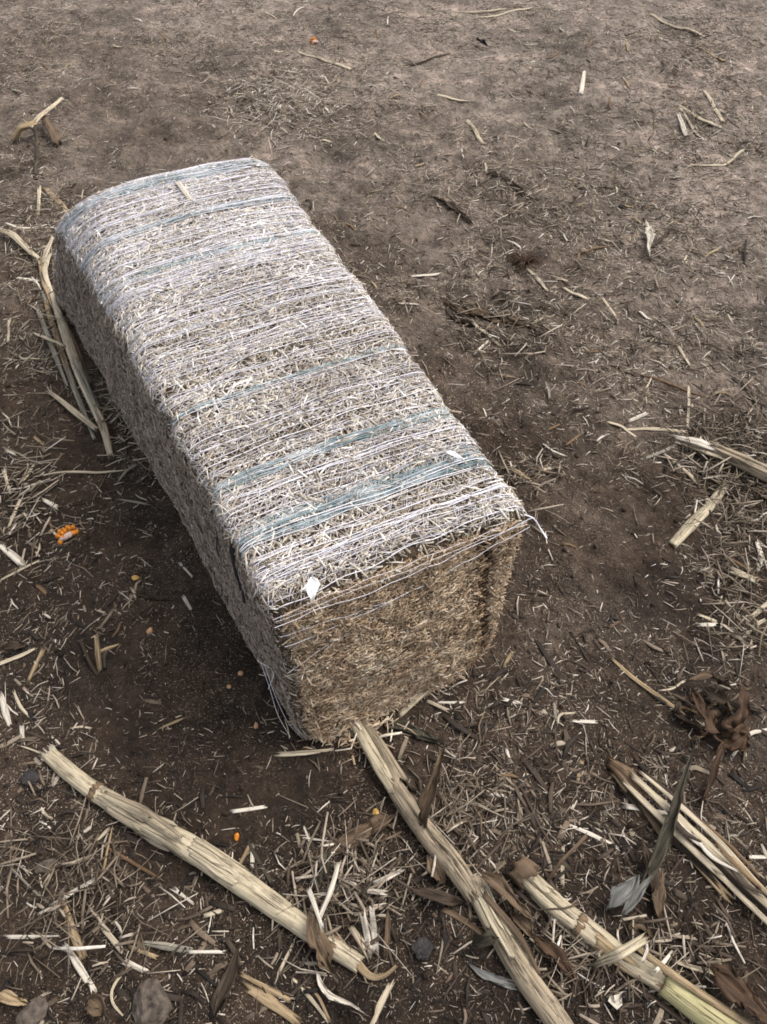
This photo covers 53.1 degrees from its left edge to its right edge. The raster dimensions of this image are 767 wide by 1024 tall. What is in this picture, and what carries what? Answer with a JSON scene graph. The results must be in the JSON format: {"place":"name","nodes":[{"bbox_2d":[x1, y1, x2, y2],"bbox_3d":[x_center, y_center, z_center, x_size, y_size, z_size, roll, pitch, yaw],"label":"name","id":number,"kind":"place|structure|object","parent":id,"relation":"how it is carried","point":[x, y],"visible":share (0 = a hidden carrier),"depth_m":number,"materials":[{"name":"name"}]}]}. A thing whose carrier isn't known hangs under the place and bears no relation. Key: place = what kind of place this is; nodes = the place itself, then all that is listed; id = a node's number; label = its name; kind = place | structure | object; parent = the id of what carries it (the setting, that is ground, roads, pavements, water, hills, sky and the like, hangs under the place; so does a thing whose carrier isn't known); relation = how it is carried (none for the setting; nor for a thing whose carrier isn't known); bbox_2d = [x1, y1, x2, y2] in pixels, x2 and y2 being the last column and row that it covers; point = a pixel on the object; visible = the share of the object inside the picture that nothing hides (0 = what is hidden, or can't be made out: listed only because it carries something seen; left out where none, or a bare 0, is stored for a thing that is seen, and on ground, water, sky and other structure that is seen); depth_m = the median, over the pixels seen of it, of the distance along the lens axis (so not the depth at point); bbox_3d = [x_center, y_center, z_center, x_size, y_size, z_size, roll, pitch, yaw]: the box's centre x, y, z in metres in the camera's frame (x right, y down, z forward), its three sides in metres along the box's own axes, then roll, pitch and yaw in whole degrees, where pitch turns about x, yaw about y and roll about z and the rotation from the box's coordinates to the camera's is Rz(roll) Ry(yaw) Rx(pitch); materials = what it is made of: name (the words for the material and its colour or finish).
{"place":"outdoors","nodes":[
{"label":"outdoors","id":0,"kind":"place"},
{"bbox_2d":[0,0,766,1023],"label":"ground","id":1,"kind":"structure","parent":0,"point":[608,556],"depth_m":1.32,"materials":[{"name":"soil"}]},
{"bbox_2d":[0,691,11,725],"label":"straw splinter","id":2,"kind":"object","parent":1,"relation":"on","point":[4,707],"visible":1,"depth_m":1.07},
{"bbox_2d":[0,544,25,566],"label":"straw splinter","id":3,"kind":"object","parent":1,"relation":"on","point":[13,556],"visible":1,"depth_m":1.23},
{"bbox_2d":[0,641,26,651],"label":"dry leaf","id":4,"kind":"object","parent":1,"relation":"on","point":[11,645],"visible":1,"depth_m":1.13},
{"bbox_2d":[0,989,27,1005],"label":"dry leaf","id":5,"kind":"object","parent":1,"relation":"on","point":[8,997],"visible":1,"depth_m":0.84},
{"bbox_2d":[0,228,41,259],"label":"corn stalk","id":6,"kind":"object","parent":1,"relation":"on","point":[19,240],"visible":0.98,"depth_m":1.77,"materials":[{"name":"beige plant"}]},
{"bbox_2d":[20,769,38,785],"bbox_3d":[-0.464,0.348,1.008,0.025,0.011,0.022,0,51,0],"label":"stone","id":7,"kind":"object","parent":1,"relation":"on","point":[31,776],"visible":1,"depth_m":1.00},
{"bbox_2d":[15,996,47,1023],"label":"stone","id":8,"kind":"object","parent":1,"relation":"on","point":[34,1011],"visible":1,"depth_m":0.83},
{"bbox_2d":[3,935,59,938],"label":"straw splinter","id":9,"kind":"object","parent":1,"relation":"on","point":[20,936],"visible":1,"depth_m":0.89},
{"bbox_2d":[10,96,63,180],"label":"corn stalk","id":10,"kind":"object","parent":1,"relation":"on","point":[53,133],"visible":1,"depth_m":2.09,"materials":[{"name":"beige plant"}]},
{"bbox_2d":[0,411,80,586],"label":"straw litter","id":11,"kind":"object","parent":1,"relation":"on","point":[26,511],"visible":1,"depth_m":1.30,"materials":[{"name":"plant"}]},
{"bbox_2d":[35,858,56,873],"bbox_3d":[-0.415,0.436,0.945,0.025,0.013,0.018,0,51,0],"label":"stone","id":12,"kind":"object","parent":1,"relation":"on","point":[46,863],"visible":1,"depth_m":0.94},
{"bbox_2d":[0,73,102,618],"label":"straw litter","id":13,"kind":"object","parent":1,"relation":"on","point":[37,307],"visible":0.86,"depth_m":1.71,"materials":[{"name":"plant"}]},
{"bbox_2d":[55,525,78,544],"bbox_3d":[-0.521,0.034,1.258,0.038,0.019,0.027,-34,59,-25],"label":"corn cob","id":14,"kind":"object","parent":1,"relation":"on","point":[63,535],"visible":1,"depth_m":1.25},
{"bbox_2d":[36,251,105,463],"bbox_3d":[-0.647,-0.333,1.554,0.069,0.034,0.690,-19,54,-15],"label":"corn stalk","id":15,"kind":"object","parent":1,"relation":"on","point":[45,282],"visible":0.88,"depth_m":1.57,"materials":[{"name":"beige plant"}]},
{"bbox_2d":[46,390,98,430],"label":"corn stalk","id":16,"kind":"object","parent":1,"relation":"on","point":[77,413],"visible":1,"depth_m":1.43,"materials":[{"name":"beige plant"}]},
{"bbox_2d":[59,891,87,960],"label":"corn stalk","id":17,"kind":"object","parent":1,"relation":"on","point":[74,933],"visible":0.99,"depth_m":0.89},
{"bbox_2d":[33,470,124,476],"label":"twig","id":18,"kind":"object","parent":1,"relation":"on","point":[90,472],"visible":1,"depth_m":1.35,"materials":[{"name":"plant"}]},
{"bbox_2d":[63,941,96,992],"bbox_3d":[-0.342,0.515,0.867,0.008,0.009,0.079,-38,60,-26],"label":"straw splinter","id":19,"kind":"object","parent":1,"relation":"on","point":[78,966],"visible":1,"depth_m":0.86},
{"bbox_2d":[56,313,113,458],"bbox_3d":[-0.584,-0.261,1.488,0.023,0.031,0.455,-21,54,-17],"label":"corn stalk","id":20,"kind":"object","parent":1,"relation":"on","point":[80,374],"visible":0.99,"depth_m":1.46,"materials":[{"name":"beige plant"}]},
{"bbox_2d":[85,992,106,1016],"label":"dry leaf","id":21,"kind":"object","parent":1,"relation":"on","point":[95,1006],"visible":1,"depth_m":0.83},
{"bbox_2d":[79,634,119,675],"bbox_3d":[-0.418,0.201,1.095,0.067,0.046,0.050,10,52,8],"label":"stubble stub","id":22,"kind":"object","parent":1,"relation":"on","point":[100,663],"visible":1,"depth_m":1.09,"materials":[{"name":"beige plant"}]},
{"bbox_2d":[85,906,122,953],"bbox_3d":[-0.323,0.489,0.895,0.098,0.016,0.007,34,58,24],"label":"straw splinter","id":23,"kind":"object","parent":1,"relation":"on","point":[113,940],"visible":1,"depth_m":0.89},
{"bbox_2d":[0,778,208,986],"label":"straw litter","id":24,"kind":"object","parent":1,"relation":"on","point":[97,925],"visible":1,"depth_m":0.91,"materials":[{"name":"plant"}]},
{"bbox_2d":[75,356,153,525],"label":"straw litter","id":25,"kind":"object","parent":1,"relation":"on","point":[122,439],"visible":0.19,"depth_m":1.40,"materials":[{"name":"plant"}]},
{"bbox_2d":[97,841,165,881],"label":"twig","id":26,"kind":"object","parent":1,"relation":"on","point":[131,862],"visible":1,"depth_m":0.94,"materials":[{"name":"brown plant"}]},
{"bbox_2d":[132,978,172,1023],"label":"stone","id":27,"kind":"object","parent":1,"relation":"on","point":[151,1004],"visible":1,"depth_m":0.83,"materials":[{"name":"stone"}]},
{"bbox_2d":[141,941,193,952],"bbox_3d":[-0.250,0.496,0.877,0.074,0.011,0.008,6,51,5],"label":"straw piece","id":28,"kind":"object","parent":1,"relation":"on","point":[161,945],"visible":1,"depth_m":0.88,"materials":[{"name":"beige plant"}]},
{"bbox_2d":[185,950,225,953],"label":"straw splinter","id":29,"kind":"object","parent":1,"relation":"on","point":[204,952],"visible":1,"depth_m":0.87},
{"bbox_2d":[38,743,397,980],"bbox_3d":[-0.228,0.418,0.925,0.536,0.058,0.048,24,55,18],"label":"corn stalk","id":30,"kind":"object","parent":1,"relation":"on","point":[235,877],"visible":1,"depth_m":0.91,"materials":[{"name":"plant"}]},
{"bbox_2d":[210,942,240,1018],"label":"dry leaf","id":31,"kind":"object","parent":1,"relation":"on","point":[223,989],"visible":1,"depth_m":0.84,"materials":[{"name":"plant"}]},
{"bbox_2d":[247,838,273,887],"bbox_3d":[-0.150,0.423,0.927,0.005,0.002,0.067,-29,57,-21],"label":"straw splinter","id":32,"kind":"object","parent":1,"relation":"on","point":[258,860],"visible":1,"depth_m":0.93,"materials":[{"name":"brown plant"}]},
{"bbox_2d":[238,971,291,1002],"bbox_3d":[-0.131,0.523,0.845,0.070,0.003,0.006,19,54,15],"label":"straw splinter","id":33,"kind":"object","parent":1,"relation":"on","point":[272,991],"visible":1,"depth_m":0.84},
{"bbox_2d":[240,980,303,1023],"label":"straw splinter","id":34,"kind":"object","parent":1,"relation":"on","point":[270,1001],"visible":1,"depth_m":0.83,"materials":[{"name":"plant"}]},
{"bbox_2d":[178,47,410,159],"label":"straw litter","id":35,"kind":"object","parent":1,"relation":"on","point":[290,93],"visible":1,"depth_m":2.25,"materials":[{"name":"plant"}]},
{"bbox_2d":[52,156,546,764],"bbox_3d":[-0.208,-0.232,1.288,0.457,0.319,1.261,-24,55,-18],"label":"straw bale","id":36,"kind":"object","parent":1,"relation":"on","point":[292,422],"visible":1,"depth_m":1.03},
{"bbox_2d":[304,577,319,600],"bbox_3d":[-0.078,0.084,0.833,0.017,0.015,0.021,29,57,22],"label":"husk scrap","id":37,"kind":"object","parent":36,"relation":"on","point":[312,585],"visible":1,"depth_m":0.83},
{"bbox_2d":[274,748,333,756],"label":"corn stalk","id":38,"kind":"object","parent":1,"relation":"on","point":[296,753],"visible":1,"depth_m":1.01,"materials":[{"name":"beige plant"}]},
{"bbox_2d":[290,977,331,1023],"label":"straw splinter","id":39,"kind":"object","parent":1,"relation":"on","point":[313,1001],"visible":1,"depth_m":0.84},
{"bbox_2d":[319,848,330,888],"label":"dry leaf","id":40,"kind":"object","parent":1,"relation":"on","point":[322,870],"visible":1,"depth_m":0.91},
{"bbox_2d":[316,967,369,1016],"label":"dry leaf","id":41,"kind":"object","parent":1,"relation":"on","point":[327,992],"visible":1,"depth_m":0.83,"materials":[{"name":"plant"}]},
{"bbox_2d":[293,812,398,868],"bbox_3d":[-0.038,0.401,0.944,0.155,0.015,0.020,-24,55,-18],"label":"dry leaf","id":42,"kind":"object","parent":1,"relation":"on","point":[365,826],"visible":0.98,"depth_m":0.95,"materials":[{"name":"plant"}]},
{"bbox_2d":[248,799,447,983],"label":"straw litter","id":43,"kind":"object","parent":1,"relation":"on","point":[353,882],"visible":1,"depth_m":0.91,"materials":[{"name":"plant"}]},
{"bbox_2d":[306,885,323,930],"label":"straw splinter","id":44,"kind":"object","parent":43,"relation":"on","point":[313,902],"visible":1,"depth_m":0.87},
{"bbox_2d":[320,861,340,918],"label":"straw splinter","id":45,"kind":"object","parent":43,"relation":"on","point":[330,891],"visible":1,"depth_m":0.88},
{"bbox_2d":[369,906,378,954],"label":"straw splinter","id":46,"kind":"object","parent":43,"relation":"on","point":[373,932],"visible":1,"depth_m":0.88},
{"bbox_2d":[349,925,371,960],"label":"straw splinter","id":47,"kind":"object","parent":1,"relation":"on","point":[354,930],"visible":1,"depth_m":0.88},
{"bbox_2d":[359,909,372,955],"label":"straw splinter","id":48,"kind":"object","parent":1,"relation":"on","point":[365,929],"visible":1,"depth_m":0.88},
{"bbox_2d":[339,885,400,927],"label":"dry leaf","id":49,"kind":"object","parent":1,"relation":"on","point":[346,922],"visible":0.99,"depth_m":0.89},
{"bbox_2d":[370,980,394,1023],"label":"straw splinter","id":50,"kind":"object","parent":1,"relation":"on","point":[376,1016],"visible":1,"depth_m":0.83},
{"bbox_2d":[0,0,766,1023],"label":"chaff dust","id":51,"kind":"object","parent":1,"relation":"on","point":[442,384],"visible":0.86,"depth_m":1.65,"materials":[{"name":"plant"}]},
{"bbox_2d":[0,0,766,1023],"bbox_3d":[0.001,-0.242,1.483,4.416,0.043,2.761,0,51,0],"label":"leaf litter","id":52,"kind":"object","parent":1,"relation":"on","point":[392,929],"visible":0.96,"depth_m":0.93,"materials":[{"name":"plant"}]},
{"bbox_2d":[0,0,766,380],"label":"loose straw","id":53,"kind":"object","parent":1,"relation":"on","point":[642,234],"visible":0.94,"depth_m":1.97,"materials":[{"name":"plant"}]},
{"bbox_2d":[0,0,766,1023],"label":"soil crumbs","id":54,"kind":"object","parent":1,"relation":"on","point":[412,846],"visible":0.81,"depth_m":1.03,"materials":[{"name":"soil"}]},
{"bbox_2d":[0,0,766,1023],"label":"chaff","id":55,"kind":"object","parent":1,"relation":"on","point":[480,118],"visible":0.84,"depth_m":1.64,"materials":[{"name":"plant"}]},
{"bbox_2d":[0,0,766,1023],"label":"loose straw","id":56,"kind":"object","parent":1,"relation":"on","point":[512,736],"visible":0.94,"depth_m":1.63,"materials":[{"name":"plant"}]},
{"bbox_2d":[383,909,390,961],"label":"dry leaf","id":57,"kind":"object","parent":1,"relation":"on","point":[386,940],"visible":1,"depth_m":0.87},
{"bbox_2d":[370,719,446,743],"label":"dry leaf","id":58,"kind":"object","parent":1,"relation":"on","point":[419,732],"visible":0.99,"depth_m":1.04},
{"bbox_2d":[399,765,421,793],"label":"dry leaf","id":59,"kind":"object","parent":1,"relation":"on","point":[413,784],"visible":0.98,"depth_m":0.99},
{"bbox_2d":[397,691,427,717],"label":"corn stalk","id":60,"kind":"object","parent":1,"relation":"on","point":[404,710],"visible":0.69,"depth_m":1.05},
{"bbox_2d":[350,718,477,905],"bbox_3d":[0.049,0.330,0.949,0.081,0.088,0.285,-26,56,-20],"label":"corn stalk","id":61,"kind":"object","parent":1,"relation":"on","point":[390,774],"visible":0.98,"depth_m":0.94,"materials":[{"name":"beige plant"}]},
{"bbox_2d":[410,937,432,959],"bbox_3d":[0.043,0.494,0.869,0.023,0.016,0.024,32,58,23],"label":"stone","id":62,"kind":"object","parent":1,"relation":"on","point":[421,947],"visible":1,"depth_m":0.86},
{"bbox_2d":[427,855,445,885],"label":"dry leaf","id":63,"kind":"object","parent":1,"relation":"on","point":[439,875],"visible":1,"depth_m":0.91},
{"bbox_2d":[409,887,467,905],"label":"dry leaf","id":64,"kind":"object","parent":1,"relation":"on","point":[443,897],"visible":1,"depth_m":0.90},
{"bbox_2d":[431,195,472,223],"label":"dry leaf","id":65,"kind":"object","parent":1,"relation":"on","point":[454,206],"visible":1,"depth_m":1.89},
{"bbox_2d":[380,734,534,906],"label":"straw litter","id":66,"kind":"object","parent":1,"relation":"on","point":[477,804],"visible":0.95,"depth_m":0.96,"materials":[{"name":"plant"}]},
{"bbox_2d":[438,905,484,934],"bbox_3d":[0.093,0.473,0.886,0.069,0.003,0.008,24,55,19],"label":"straw splinter","id":67,"kind":"object","parent":1,"relation":"on","point":[462,919],"visible":0.93,"depth_m":0.89,"materials":[{"name":"brown plant"}]},
{"bbox_2d":[443,304,488,330],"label":"dry leaf","id":68,"kind":"object","parent":1,"relation":"on","point":[462,321],"visible":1,"depth_m":1.62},
{"bbox_2d":[472,930,499,948],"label":"dry leaf","id":69,"kind":"object","parent":1,"relation":"on","point":[486,938],"visible":1,"depth_m":0.86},
{"bbox_2d":[439,296,548,329],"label":"dry leaf","id":70,"kind":"object","parent":1,"relation":"on","point":[473,313],"visible":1,"depth_m":1.63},
{"bbox_2d":[467,962,520,992],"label":"dry leaf","id":71,"kind":"object","parent":1,"relation":"on","point":[494,978],"visible":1,"depth_m":0.85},
{"bbox_2d":[404,155,591,253],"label":"straw litter","id":72,"kind":"object","parent":1,"relation":"on","point":[513,205],"visible":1,"depth_m":1.92,"materials":[{"name":"plant"}]},
{"bbox_2d":[486,171,532,199],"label":"dry leaf","id":73,"kind":"object","parent":1,"relation":"on","point":[520,189],"visible":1,"depth_m":1.94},
{"bbox_2d":[435,280,604,391],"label":"straw litter","id":74,"kind":"object","parent":1,"relation":"on","point":[494,335],"visible":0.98,"depth_m":1.57,"materials":[{"name":"plant"}]},
{"bbox_2d":[508,912,532,936],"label":"dry leaf","id":75,"kind":"object","parent":1,"relation":"on","point":[523,923],"visible":1,"depth_m":0.89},
{"bbox_2d":[470,872,573,1023],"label":"corn stalk","id":76,"kind":"object","parent":1,"relation":"on","point":[530,984],"visible":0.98,"depth_m":0.85,"materials":[{"name":"brown plant"}]},
{"bbox_2d":[480,871,535,920],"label":"dry leaf","id":77,"kind":"object","parent":76,"relation":"on","point":[499,884],"visible":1,"depth_m":0.89,"materials":[{"name":"plant"}]},
{"bbox_2d":[479,419,570,545],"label":"straw litter","id":78,"kind":"object","parent":1,"relation":"on","point":[520,481],"visible":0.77,"depth_m":1.33,"materials":[{"name":"plant"}]},
{"bbox_2d":[504,248,548,276],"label":"root tuft","id":79,"kind":"object","parent":1,"relation":"on","point":[521,260],"visible":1,"depth_m":1.74,"materials":[{"name":"brown plant"}]},
{"bbox_2d":[533,934,578,984],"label":"dry leaf","id":80,"kind":"object","parent":1,"relation":"on","point":[552,949],"visible":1,"depth_m":0.86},
{"bbox_2d":[546,833,587,883],"bbox_3d":[0.220,0.422,0.931,0.083,0.026,0.007,-37,60,-26],"label":"straw splinter","id":81,"kind":"object","parent":1,"relation":"on","point":[567,855],"visible":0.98,"depth_m":0.92,"materials":[{"name":"brown plant"}]},
{"bbox_2d":[497,886,646,1023],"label":"straw litter","id":82,"kind":"object","parent":1,"relation":"on","point":[561,988],"visible":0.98,"depth_m":0.87,"materials":[{"name":"plant"}]},
{"bbox_2d":[569,824,620,850],"bbox_3d":[0.261,0.403,0.956,0.073,0.004,0.006,22,54,17],"label":"straw splinter","id":83,"kind":"object","parent":1,"relation":"on","point":[584,831],"visible":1,"depth_m":0.96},
{"bbox_2d":[608,993,621,1009],"bbox_3d":[0.256,0.534,0.842,0.018,0.006,0.014,-36,60,-26],"label":"husk scrap","id":84,"kind":"object","parent":1,"relation":"on","point":[615,1001],"visible":1,"depth_m":0.84,"materials":[{"name":"plant"}]},
{"bbox_2d":[606,874,639,910],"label":"dry leaf","id":85,"kind":"object","parent":1,"relation":"on","point":[621,893],"visible":1,"depth_m":0.90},
{"bbox_2d":[506,853,753,1023],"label":"corn stalk","id":86,"kind":"object","parent":1,"relation":"on","point":[688,999],"visible":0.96,"depth_m":0.86,"materials":[{"name":"beige plant"}]},
{"bbox_2d":[591,933,650,967],"bbox_3d":[0.267,0.491,0.856,0.074,0.034,0.013,-18,53,-14],"label":"straw splinter","id":87,"kind":"object","parent":86,"relation":"on","point":[621,952],"visible":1,"depth_m":0.85,"materials":[{"name":"plant"}]},
{"bbox_2d":[621,872,654,914],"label":"dry leaf","id":88,"kind":"object","parent":1,"relation":"on","point":[631,904],"visible":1,"depth_m":0.89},
{"bbox_2d":[626,917,653,937],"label":"dry leaf","id":89,"kind":"object","parent":1,"relation":"on","point":[642,926],"visible":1,"depth_m":0.89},
{"bbox_2d":[609,656,685,715],"bbox_3d":[0.372,0.247,1.086,0.008,0.010,0.131,-36,59,-25],"label":"corn stalk","id":90,"kind":"object","parent":1,"relation":"on","point":[639,682],"visible":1,"depth_m":1.09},
{"bbox_2d":[645,220,655,256],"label":"dry leaf","id":91,"kind":"object","parent":1,"relation":"on","point":[650,234],"visible":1,"depth_m":1.79,"materials":[{"name":"plant"}]},
{"bbox_2d":[624,427,687,432],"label":"straw splinter","id":92,"kind":"object","parent":1,"relation":"on","point":[651,428],"visible":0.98,"depth_m":1.41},
{"bbox_2d":[652,869,665,923],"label":"dry leaf","id":93,"kind":"object","parent":1,"relation":"on","point":[659,897],"visible":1,"depth_m":0.90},
{"bbox_2d":[641,834,660,909],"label":"dry leaf","id":94,"kind":"object","parent":93,"relation":"on","point":[647,852],"visible":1,"depth_m":0.92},
{"bbox_2d":[632,372,709,398],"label":"twig","id":95,"kind":"object","parent":1,"relation":"on","point":[669,383],"visible":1,"depth_m":1.48,"materials":[{"name":"brown plant"}]},
{"bbox_2d":[591,893,766,1017],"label":"straw litter","id":96,"kind":"object","parent":1,"relation":"on","point":[659,955],"visible":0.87,"depth_m":0.87,"materials":[{"name":"plant"}]},
{"bbox_2d":[605,754,766,923],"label":"corn stalk","id":97,"kind":"object","parent":1,"relation":"on","point":[709,860],"visible":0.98,"depth_m":0.93,"materials":[{"name":"beige plant"}]},
{"bbox_2d":[640,738,697,888],"bbox_3d":[0.351,0.380,0.942,0.016,0.043,0.223,24,55,18],"label":"dry leaf","id":98,"kind":"object","parent":97,"relation":"on","point":[663,843],"visible":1,"depth_m":0.93,"materials":[{"name":"plant"}]},
{"bbox_2d":[610,4,765,100],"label":"straw litter","id":99,"kind":"object","parent":1,"relation":"on","point":[697,38],"visible":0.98,"depth_m":2.52,"materials":[{"name":"plant"}]},
{"bbox_2d":[622,65,766,184],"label":"straw litter","id":100,"kind":"object","parent":1,"relation":"on","point":[676,138],"visible":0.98,"depth_m":2.16,"materials":[{"name":"plant"}]},
{"bbox_2d":[628,361,766,578],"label":"straw litter","id":101,"kind":"object","parent":1,"relation":"on","point":[738,438],"visible":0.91,"depth_m":1.37,"materials":[{"name":"plant"}]},
{"bbox_2d":[668,482,728,548],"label":"corn stalk","id":102,"kind":"object","parent":1,"relation":"on","point":[678,538],"visible":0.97,"depth_m":1.27,"materials":[{"name":"plant"}]},
{"bbox_2d":[672,670,764,807],"bbox_3d":[0.433,0.292,1.027,0.106,0.036,0.202,31,57,23],"label":"leaf clump","id":103,"kind":"object","parent":1,"relation":"on","point":[734,735],"visible":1,"depth_m":1.03,"materials":[{"name":"plant"}]},
{"bbox_2d":[670,434,766,487],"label":"corn stalk","id":104,"kind":"object","parent":1,"relation":"on","point":[747,464],"visible":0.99,"depth_m":1.34,"materials":[{"name":"beige plant"}]},
{"bbox_2d":[671,544,766,711],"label":"straw litter","id":105,"kind":"object","parent":1,"relation":"on","point":[750,645],"visible":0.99,"depth_m":1.14,"materials":[{"name":"plant"}]},
{"bbox_2d":[691,447,766,675],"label":"straw litter","id":106,"kind":"object","parent":1,"relation":"on","point":[763,516],"visible":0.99,"depth_m":1.24,"materials":[{"name":"plant"}]},
{"bbox_2d":[709,963,766,1023],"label":"dry leaf","id":107,"kind":"object","parent":1,"relation":"on","point":[738,991],"visible":1,"depth_m":0.82,"materials":[{"name":"plant"}]},
{"bbox_2d":[724,565,762,586],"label":"straw splinter","id":108,"kind":"object","parent":1,"relation":"on","point":[745,575],"visible":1,"depth_m":1.20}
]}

